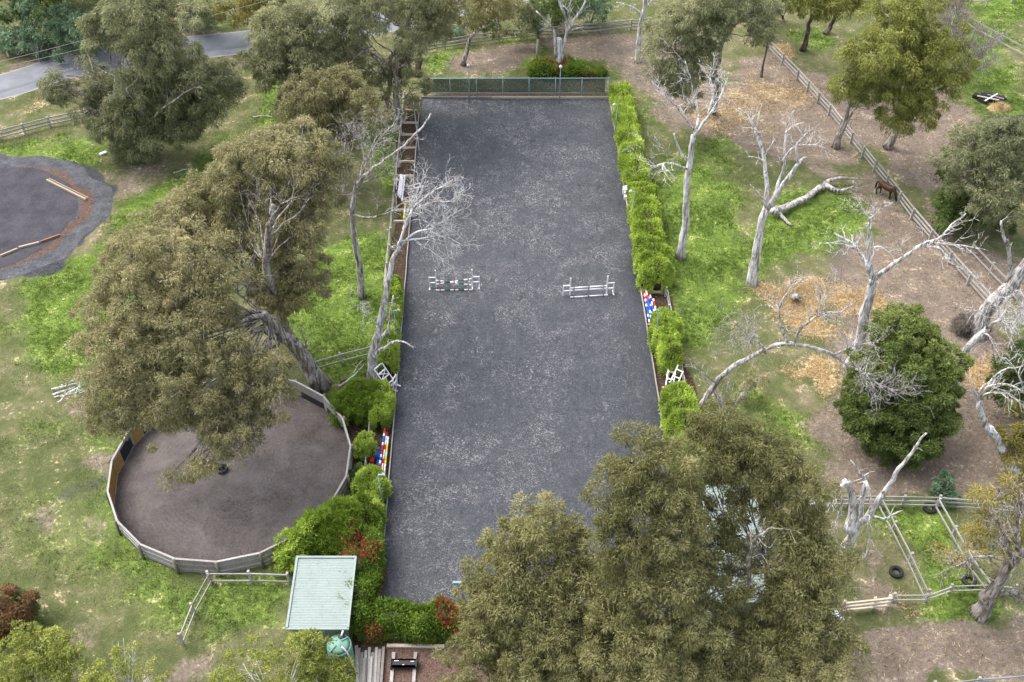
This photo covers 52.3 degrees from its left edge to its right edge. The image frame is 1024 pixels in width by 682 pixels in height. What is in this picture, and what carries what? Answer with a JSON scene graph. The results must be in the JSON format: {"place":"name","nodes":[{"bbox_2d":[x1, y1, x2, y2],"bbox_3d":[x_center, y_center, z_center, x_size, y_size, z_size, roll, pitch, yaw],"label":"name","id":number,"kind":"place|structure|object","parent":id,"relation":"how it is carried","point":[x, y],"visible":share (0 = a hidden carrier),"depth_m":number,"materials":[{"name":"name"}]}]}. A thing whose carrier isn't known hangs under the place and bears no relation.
{"place":"outdoors","nodes":[
{"label":"outdoors","id":0,"kind":"place"},
{"bbox_2d":[114,389,351,573],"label":"round pen floor","id":1,"kind":"structure","parent":0,"point":[170,523],"depth_m":72.22,"materials":[{"name":"sand"}]},
{"bbox_2d":[202,399,340,572],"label":"fallen leaves","id":2,"kind":"object","parent":1,"relation":"on","point":[276,478],"visible":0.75,"depth_m":72.83,"materials":[{"name":"brown plant"}]},
{"bbox_2d":[0,0,526,99],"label":"road","id":3,"kind":"structure","parent":0,"point":[18,81],"depth_m":113.60,"materials":[{"name":"asphalt"}]},
{"bbox_2d":[0,0,1023,681],"bbox_3d":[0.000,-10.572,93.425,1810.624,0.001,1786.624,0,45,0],"label":"ground","id":4,"kind":"structure","parent":0,"point":[70,528],"depth_m":84.79,"materials":[{"name":"plant"}]},
{"bbox_2d":[0,582,41,641],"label":"rusty shrub","id":5,"kind":"object","parent":4,"relation":"on","point":[9,611],"visible":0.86,"depth_m":63.45,"materials":[{"name":"red plant"}]},
{"bbox_2d":[9,588,45,635],"bbox_3d":[-29.733,16.754,64.114,1.665,2.447,3.167,-18,47,-17],"label":"rusty shrub","id":6,"kind":"object","parent":4,"relation":"on","point":[36,615],"visible":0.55,"depth_m":64.08,"materials":[{"name":"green plant"}]},
{"bbox_2d":[0,0,56,55],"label":"roadside tree","id":7,"kind":"object","parent":4,"relation":"on","point":[7,35],"visible":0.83,"depth_m":113.25,"materials":[{"name":"green plant"}]},
{"bbox_2d":[16,26,56,61],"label":"roadside tree","id":8,"kind":"object","parent":4,"relation":"on","point":[37,46],"visible":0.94,"depth_m":112.92,"materials":[{"name":"green plant"}]},
{"bbox_2d":[0,167,77,267],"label":"sand yard","id":9,"kind":"structure","parent":4,"relation":"on","point":[35,206],"depth_m":94.71,"materials":[{"name":"sand"}]},
{"bbox_2d":[46,178,87,200],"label":"plank","id":10,"kind":"object","parent":9,"relation":"on","point":[66,189],"visible":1,"depth_m":96.79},
{"bbox_2d":[0,619,93,681],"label":"birch tree","id":11,"kind":"object","parent":4,"relation":"on","point":[35,662],"visible":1,"depth_m":58.96,"materials":[{"name":"green plant"}]},
{"bbox_2d":[0,0,96,28],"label":"roadside tree","id":12,"kind":"object","parent":4,"relation":"on","point":[42,7],"visible":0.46,"depth_m":112.44,"materials":[{"name":"green plant"}]},
{"bbox_2d":[0,109,100,139],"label":"rail fence","id":13,"kind":"object","parent":4,"relation":"on","point":[48,121],"visible":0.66,"depth_m":103.51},
{"bbox_2d":[0,154,112,279],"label":"yard surround","id":14,"kind":"object","parent":4,"relation":"on","point":[92,210],"visible":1,"depth_m":94.93,"materials":[{"name":"gravel"}]},
{"bbox_2d":[51,379,86,402],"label":"stick pile","id":15,"kind":"object","parent":4,"relation":"on","point":[65,393],"visible":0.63,"depth_m":78.48,"materials":[{"name":"white plant"}]},
{"bbox_2d":[39,0,105,62],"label":"roadside tree","id":16,"kind":"object","parent":4,"relation":"on","point":[60,35],"visible":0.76,"depth_m":109.10,"materials":[{"name":"green plant"}]},
{"bbox_2d":[62,0,134,12],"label":"roadside tree","id":17,"kind":"object","parent":4,"relation":"on","point":[87,5],"visible":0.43,"depth_m":107.51,"materials":[{"name":"green plant"}]},
{"bbox_2d":[77,638,169,681],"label":"birch tree","id":18,"kind":"object","parent":4,"relation":"on","point":[119,661],"visible":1,"depth_m":58.84,"materials":[{"name":"green plant"}]},
{"bbox_2d":[34,0,250,164],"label":"gum tree","id":19,"kind":"object","parent":4,"relation":"on","point":[135,114],"visible":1,"depth_m":94.12,"materials":[{"name":"green plant"}]},
{"bbox_2d":[177,572,211,645],"bbox_3d":[-19.768,16.631,64.940,0.351,1.390,4.555,8,45,8],"label":"rail fence","id":20,"kind":"object","parent":4,"relation":"on","point":[193,610],"visible":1,"depth_m":64.67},
{"bbox_2d":[59,213,331,493],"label":"gum tree","id":21,"kind":"object","parent":4,"relation":"on","point":[119,369],"visible":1,"depth_m":65.82,"materials":[{"name":"green plant"}]},
{"bbox_2d":[178,0,227,33],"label":"roadside tree","id":22,"kind":"object","parent":4,"relation":"on","point":[206,24],"visible":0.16,"depth_m":115.90,"materials":[{"name":"green plant"}]},
{"bbox_2d":[104,374,355,577],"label":"round pen","id":23,"kind":"object","parent":4,"relation":"on","point":[120,456],"visible":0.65,"depth_m":69.04,"materials":[{"name":"grey wood"}]},
{"bbox_2d":[192,0,271,28],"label":"roadside tree","id":24,"kind":"object","parent":4,"relation":"on","point":[242,14],"visible":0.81,"depth_m":111.70,"materials":[{"name":"green plant"}]},
{"bbox_2d":[124,114,355,334],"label":"gum tree","id":25,"kind":"object","parent":4,"relation":"on","point":[269,174],"visible":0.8,"depth_m":72.54,"materials":[{"name":"green plant"}]},
{"bbox_2d":[205,570,290,584],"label":"rail fence","id":26,"kind":"object","parent":4,"relation":"on","point":[250,580],"visible":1,"depth_m":66.26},
{"bbox_2d":[207,627,360,681],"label":"birch tree","id":27,"kind":"object","parent":4,"relation":"on","point":[310,639],"visible":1,"depth_m":59.10,"materials":[{"name":"green plant"}]},
{"bbox_2d":[236,0,354,117],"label":"gum tree","id":28,"kind":"object","parent":4,"relation":"on","point":[278,35],"visible":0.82,"depth_m":96.40,"materials":[{"name":"green plant"}]},
{"bbox_2d":[271,515,323,573],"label":"leafy shrub","id":29,"kind":"object","parent":4,"relation":"on","point":[285,554],"visible":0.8,"depth_m":66.80,"materials":[{"name":"green plant"}]},
{"bbox_2d":[285,556,356,647],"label":"shed","id":30,"kind":"structure","parent":4,"relation":"on","point":[318,586],"depth_m":63.17,"materials":[{"name":"metal"}]},
{"bbox_2d":[284,493,368,555],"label":"feathery shrub","id":31,"kind":"object","parent":4,"relation":"on","point":[329,527],"visible":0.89,"depth_m":67.07,"materials":[{"name":"green plant"}]},
{"bbox_2d":[272,60,392,168],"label":"gum tree","id":32,"kind":"object","parent":4,"relation":"on","point":[319,102],"visible":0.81,"depth_m":90.44,"materials":[{"name":"green plant"}]},
{"bbox_2d":[326,630,355,672],"bbox_3d":[-10.110,18.496,61.999,1.652,2.654,1.515,0,45,0],"label":"water tank","id":33,"kind":"object","parent":4,"relation":"on","point":[341,647],"visible":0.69,"depth_m":61.31,"materials":[{"name":"green plastic"}]},
{"bbox_2d":[315,346,370,367],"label":"rail fence","id":34,"kind":"object","parent":4,"relation":"on","point":[340,358],"visible":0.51,"depth_m":80.33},
{"bbox_2d":[326,376,384,428],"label":"feathery shrub","id":35,"kind":"object","parent":4,"relation":"on","point":[352,397],"visible":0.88,"depth_m":75.66,"materials":[{"name":"green plant"}]},
{"bbox_2d":[334,492,388,642],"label":"hedge","id":36,"kind":"object","parent":4,"relation":"on","point":[367,544],"visible":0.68,"depth_m":65.81,"materials":[{"name":"green plant"}]},
{"bbox_2d":[352,429,376,461],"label":"round shrub","id":37,"kind":"object","parent":4,"relation":"on","point":[365,445],"visible":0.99,"depth_m":73.21,"materials":[{"name":"green plant"}]},
{"bbox_2d":[350,463,392,515],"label":"hedge","id":38,"kind":"object","parent":4,"relation":"on","point":[365,482],"visible":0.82,"depth_m":70.60,"materials":[{"name":"green plant"}]},
{"bbox_2d":[328,103,431,299],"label":"dead tree","id":39,"kind":"object","parent":4,"relation":"on","point":[361,294],"visible":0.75,"depth_m":77.21,"materials":[{"name":"grey plant"}]},
{"bbox_2d":[367,376,396,432],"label":"hedge","id":40,"kind":"object","parent":4,"relation":"on","point":[385,409],"visible":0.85,"depth_m":75.52,"materials":[{"name":"green plant"}]},
{"bbox_2d":[364,91,405,465],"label":"rail fence","id":41,"kind":"object","parent":4,"relation":"on","point":[392,215],"visible":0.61,"depth_m":93.54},
{"bbox_2d":[313,0,458,111],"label":"gum tree","id":42,"kind":"object","parent":4,"relation":"on","point":[363,20],"visible":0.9,"depth_m":94.68,"materials":[{"name":"green plant"}]},
{"bbox_2d":[377,274,404,374],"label":"hedge","id":43,"kind":"object","parent":4,"relation":"on","point":[388,357],"visible":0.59,"depth_m":81.03,"materials":[{"name":"green plant"}]},
{"bbox_2d":[347,41,435,123],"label":"gum tree","id":44,"kind":"object","parent":4,"relation":"on","point":[398,79],"visible":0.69,"depth_m":102.56,"materials":[{"name":"green plant"}]},
{"bbox_2d":[389,652,395,681],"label":"bearer","id":45,"kind":"object","parent":4,"relation":"on","point":[392,670],"visible":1,"depth_m":62.32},
{"bbox_2d":[390,657,417,669],"bbox_3d":[-6.472,19.319,62.485,1.587,0.460,0.620,0,45,0],"label":"implement","id":46,"kind":"object","parent":45,"relation":"on","point":[403,663],"visible":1,"depth_m":62.36,"materials":[{"name":"black paint"}]},
{"bbox_2d":[379,102,419,591],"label":"arena edging","id":47,"kind":"object","parent":4,"relation":"on","point":[401,332],"visible":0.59,"depth_m":83.37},
{"bbox_2d":[347,153,483,380],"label":"dead tree","id":48,"kind":"object","parent":4,"relation":"on","point":[375,350],"visible":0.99,"depth_m":70.12,"materials":[{"name":"white plant"}]},
{"bbox_2d":[387,644,444,647],"bbox_3d":[-5.880,18.602,63.613,3.511,0.160,0.200,0,45,0],"label":"sleeper","id":49,"kind":"object","parent":4,"relation":"on","point":[409,646],"visible":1,"depth_m":63.55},
{"bbox_2d":[384,0,475,77],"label":"gum tree","id":50,"kind":"object","parent":4,"relation":"on","point":[454,3],"visible":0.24,"depth_m":94.23,"materials":[{"name":"green plant"}]},
{"bbox_2d":[361,592,611,646],"bbox_3d":[-1.571,16.806,63.591,15.798,3.164,3.102,0,45,0],"label":"hedge","id":51,"kind":"object","parent":4,"relation":"on","point":[425,623],"visible":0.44,"depth_m":63.09,"materials":[{"name":"green plant"}]},
{"bbox_2d":[454,0,527,65],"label":"roadside tree","id":52,"kind":"object","parent":4,"relation":"on","point":[484,10],"visible":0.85,"depth_m":101.10,"materials":[{"name":"green plant"}]},
{"bbox_2d":[0,42,1023,681],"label":"straw","id":53,"kind":"object","parent":4,"relation":"on","point":[786,50],"visible":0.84,"depth_m":86.13,"materials":[{"name":"plant"}]},
{"bbox_2d":[3,1,1023,681],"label":"leaf litter","id":54,"kind":"object","parent":4,"relation":"on","point":[653,353],"visible":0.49,"depth_m":87.19,"materials":[{"name":"plant"}]},
{"bbox_2d":[421,96,607,98],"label":"arena edging","id":55,"kind":"object","parent":4,"relation":"on","point":[514,97],"visible":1,"depth_m":108.13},
{"bbox_2d":[421,77,610,95],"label":"net screen","id":56,"kind":"object","parent":4,"relation":"on","point":[502,85],"visible":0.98,"depth_m":107.43,"materials":[{"name":"metal"}]},
{"bbox_2d":[498,0,547,39],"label":"roadside tree","id":57,"kind":"object","parent":4,"relation":"on","point":[532,15],"visible":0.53,"depth_m":111.90,"materials":[{"name":"green plant"}]},
{"bbox_2d":[429,489,634,681],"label":"gum tree","id":58,"kind":"object","parent":4,"relation":"on","point":[531,631],"visible":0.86,"depth_m":55.76,"materials":[{"name":"green plant"}]},
{"bbox_2d":[380,99,683,612],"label":"riding arena","id":59,"kind":"object","parent":4,"relation":"on","point":[519,371],"visible":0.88,"depth_m":82.95},
{"bbox_2d":[425,14,685,49],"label":"rail fence","id":60,"kind":"object","parent":4,"relation":"on","point":[579,31],"visible":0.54,"depth_m":117.00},
{"bbox_2d":[529,0,591,28],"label":"roadside tree","id":61,"kind":"object","parent":4,"relation":"on","point":[556,13],"visible":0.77,"depth_m":108.80,"materials":[{"name":"green plant"}]},
{"bbox_2d":[536,0,591,63],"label":"dead tree","id":62,"kind":"object","parent":4,"relation":"on","point":[559,45],"visible":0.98,"depth_m":108.79,"materials":[{"name":"white plant"}]},
{"bbox_2d":[527,54,607,77],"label":"hedge","id":63,"kind":"object","parent":4,"relation":"on","point":[544,67],"visible":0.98,"depth_m":110.71,"materials":[{"name":"green plant"}]},
{"bbox_2d":[560,0,613,26],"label":"roadside tree","id":64,"kind":"object","parent":4,"relation":"on","point":[597,6],"visible":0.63,"depth_m":116.42,"materials":[{"name":"green plant"}]},
{"bbox_2d":[608,80,651,185],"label":"hedge","id":65,"kind":"object","parent":4,"relation":"on","point":[630,165],"visible":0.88,"depth_m":100.30,"materials":[{"name":"green plant"}]},
{"bbox_2d":[610,0,659,63],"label":"dead tree","id":66,"kind":"object","parent":4,"relation":"on","point":[639,30],"visible":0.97,"depth_m":110.17,"materials":[{"name":"white plant"}]},
{"bbox_2d":[610,105,681,538],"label":"arena edging","id":67,"kind":"object","parent":4,"relation":"on","point":[645,319],"visible":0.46,"depth_m":83.27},
{"bbox_2d":[558,419,737,681],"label":"gum tree","id":68,"kind":"object","parent":4,"relation":"on","point":[651,553],"visible":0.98,"depth_m":53.26,"materials":[{"name":"green plant"}]},
{"bbox_2d":[625,180,675,294],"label":"hedge","id":69,"kind":"object","parent":4,"relation":"on","point":[652,258],"visible":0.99,"depth_m":88.06,"materials":[{"name":"green plant"}]},
{"bbox_2d":[647,305,684,379],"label":"hedge","id":70,"kind":"object","parent":4,"relation":"on","point":[665,337],"visible":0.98,"depth_m":80.59,"materials":[{"name":"green plant"}]},
{"bbox_2d":[622,36,740,260],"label":"dead tree","id":71,"kind":"object","parent":4,"relation":"on","point":[680,254],"visible":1,"depth_m":80.66,"materials":[{"name":"white plant"}]},
{"bbox_2d":[658,380,709,492],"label":"hedge","id":72,"kind":"object","parent":4,"relation":"on","point":[677,401],"visible":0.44,"depth_m":74.90,"materials":[{"name":"green plant"}]},
{"bbox_2d":[636,0,784,114],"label":"gum tree","id":73,"kind":"object","parent":4,"relation":"on","point":[713,14],"visible":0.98,"depth_m":94.27,"materials":[{"name":"green plant"}]},
{"bbox_2d":[699,485,765,626],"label":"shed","id":74,"kind":"structure","parent":4,"relation":"on","point":[743,536],"depth_m":65.77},
{"bbox_2d":[699,367,771,417],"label":"weeping shrub","id":75,"kind":"object","parent":4,"relation":"on","point":[721,402],"visible":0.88,"depth_m":76.43,"materials":[{"name":"grey plant"}]},
{"bbox_2d":[664,398,878,681],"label":"gum tree","id":76,"kind":"object","parent":4,"relation":"on","point":[769,638],"visible":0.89,"depth_m":55.12,"materials":[{"name":"green plant"}]},
{"bbox_2d":[737,98,835,287],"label":"dead tree","id":77,"kind":"object","parent":4,"relation":"on","point":[752,280],"visible":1,"depth_m":80.13,"materials":[{"name":"white plant"}]},
{"bbox_2d":[684,253,932,417],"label":"dead tree","id":78,"kind":"object","parent":4,"relation":"on","point":[718,379],"visible":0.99,"depth_m":68.53,"materials":[{"name":"grey plant"}]},
{"bbox_2d":[769,176,859,225],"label":"fallen branch","id":79,"kind":"object","parent":4,"relation":"on","point":[777,210],"visible":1,"depth_m":95.00,"materials":[{"name":"grey plant"}]},
{"bbox_2d":[779,0,860,51],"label":"gum tree","id":80,"kind":"object","parent":4,"relation":"on","point":[823,8],"visible":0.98,"depth_m":102.81,"materials":[{"name":"green plant"}]},
{"bbox_2d":[822,0,880,34],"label":"gum tree","id":81,"kind":"object","parent":4,"relation":"on","point":[850,9],"visible":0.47,"depth_m":102.76,"materials":[{"name":"green plant"}]},
{"bbox_2d":[839,594,892,611],"bbox_3d":[22.104,16.462,65.107,3.137,1.400,0.294,-5,45,-5],"label":"rail fence","id":82,"kind":"object","parent":4,"relation":"on","point":[889,598],"visible":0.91,"depth_m":64.87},
{"bbox_2d":[808,432,926,562],"bbox_3d":[20.680,9.522,63.523,6.420,13.712,2.987,0,45,0],"label":"dead tree","id":83,"kind":"object","parent":4,"relation":"on","point":[857,519],"visible":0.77,"depth_m":64.59,"materials":[{"name":"white plant"}]},
{"bbox_2d":[825,27,916,149],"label":"gum tree","id":84,"kind":"object","parent":4,"relation":"on","point":[855,81],"visible":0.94,"depth_m":91.29,"materials":[{"name":"green plant"}]},
{"bbox_2d":[767,43,990,299],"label":"rail fence","id":85,"kind":"object","parent":4,"relation":"on","point":[969,278],"visible":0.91,"depth_m":97.93,"materials":[{"name":"wood"}]},
{"bbox_2d":[875,180,896,201],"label":"horse","id":86,"kind":"object","parent":4,"relation":"on","point":[884,185],"visible":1,"depth_m":95.28},
{"bbox_2d":[806,185,988,370],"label":"dead tree","id":87,"kind":"object","parent":4,"relation":"on","point":[870,294],"visible":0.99,"depth_m":72.39,"materials":[{"name":"white plant"}]},
{"bbox_2d":[832,302,975,472],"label":"dense tree","id":88,"kind":"object","parent":4,"relation":"on","point":[890,434],"visible":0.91,"depth_m":70.92,"materials":[{"name":"green plant"}]},
{"bbox_2d":[878,500,930,598],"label":"rail fence","id":89,"kind":"object","parent":4,"relation":"on","point":[910,558],"visible":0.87,"depth_m":67.76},
{"bbox_2d":[853,0,980,150],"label":"gum tree","id":90,"kind":"object","parent":4,"relation":"on","point":[930,48],"visible":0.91,"depth_m":90.79,"materials":[{"name":"green plant"}]},
{"bbox_2d":[818,494,1022,513],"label":"rail fence","id":91,"kind":"object","parent":4,"relation":"on","point":[902,501],"visible":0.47,"depth_m":70.54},
{"bbox_2d":[928,469,962,508],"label":"dark shrub","id":92,"kind":"object","parent":4,"relation":"on","point":[946,489],"visible":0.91,"depth_m":70.62,"materials":[{"name":"green plant"}]},
{"bbox_2d":[891,583,1017,601],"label":"rail fence","id":93,"kind":"object","parent":4,"relation":"on","point":[927,595],"visible":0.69,"depth_m":65.66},
{"bbox_2d":[935,497,989,587],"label":"rail fence","id":94,"kind":"object","parent":4,"relation":"on","point":[953,532],"visible":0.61,"depth_m":68.78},
{"bbox_2d":[927,0,1012,80],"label":"gum tree","id":95,"kind":"object","parent":4,"relation":"on","point":[982,50],"visible":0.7,"depth_m":106.34,"materials":[{"name":"grey plant"}]},
{"bbox_2d":[947,311,993,339],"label":"dark shrub","id":96,"kind":"object","parent":4,"relation":"on","point":[959,324],"visible":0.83,"depth_m":82.69,"materials":[{"name":"grey plant"}]},
{"bbox_2d":[921,467,1023,623],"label":"gum tree","id":97,"kind":"object","parent":4,"relation":"on","point":[981,610],"visible":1,"depth_m":59.80,"materials":[{"name":"green plant"}]},
{"bbox_2d":[925,111,1023,226],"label":"gum tree","id":98,"kind":"object","parent":4,"relation":"on","point":[1008,172],"visible":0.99,"depth_m":86.13,"materials":[{"name":"green plant"}]},
{"bbox_2d":[926,165,1022,239],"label":"bush","id":99,"kind":"object","parent":4,"relation":"on","point":[946,206],"visible":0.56,"depth_m":90.66,"materials":[{"name":"green plant"}]},
{"bbox_2d":[951,274,1023,384],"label":"dead tree","id":100,"kind":"object","parent":4,"relation":"on","point":[973,340],"visible":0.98,"depth_m":72.91,"materials":[{"name":"white plant"}]},
{"bbox_2d":[972,92,1006,103],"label":"debris heap","id":101,"kind":"object","parent":4,"relation":"on","point":[985,97],"visible":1,"depth_m":107.60,"materials":[{"name":"black paint"}]},
{"bbox_2d":[960,10,1023,57],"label":"rail fence","id":102,"kind":"object","parent":4,"relation":"on","point":[979,22],"visible":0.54,"depth_m":116.10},
{"bbox_2d":[969,211,1023,340],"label":"dead tree","id":103,"kind":"object","parent":4,"relation":"on","point":[1011,281],"visible":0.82,"depth_m":79.40,"materials":[{"name":"grey plant"}]},
{"bbox_2d":[969,347,1023,474],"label":"dead tree","id":104,"kind":"object","parent":4,"relation":"on","point":[994,434],"visible":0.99,"depth_m":67.72,"materials":[{"name":"white plant"}]},
{"bbox_2d":[969,241,1023,306],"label":"rail fence","id":105,"kind":"object","parent":4,"relation":"on","point":[991,269],"visible":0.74,"depth_m":87.97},
{"bbox_2d":[986,101,1011,112],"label":"straw heap","id":106,"kind":"object","parent":4,"relation":"on","point":[996,107],"visible":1,"depth_m":106.49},
{"bbox_2d":[981,338,1023,418],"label":"gum tree","id":107,"kind":"object","parent":4,"relation":"on","point":[1009,374],"visible":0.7,"depth_m":74.11,"materials":[{"name":"green plant"}]},
{"bbox_2d":[993,398,1023,472],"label":"gum tree","id":108,"kind":"object","parent":4,"relation":"on","point":[1014,440],"visible":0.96,"depth_m":71.32,"materials":[{"name":"green plant"}]},
{"bbox_2d":[0,0,1023,680],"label":"grass","id":109,"kind":"structure","parent":0,"point":[676,216],"depth_m":88.09,"materials":[{"name":"plant"}]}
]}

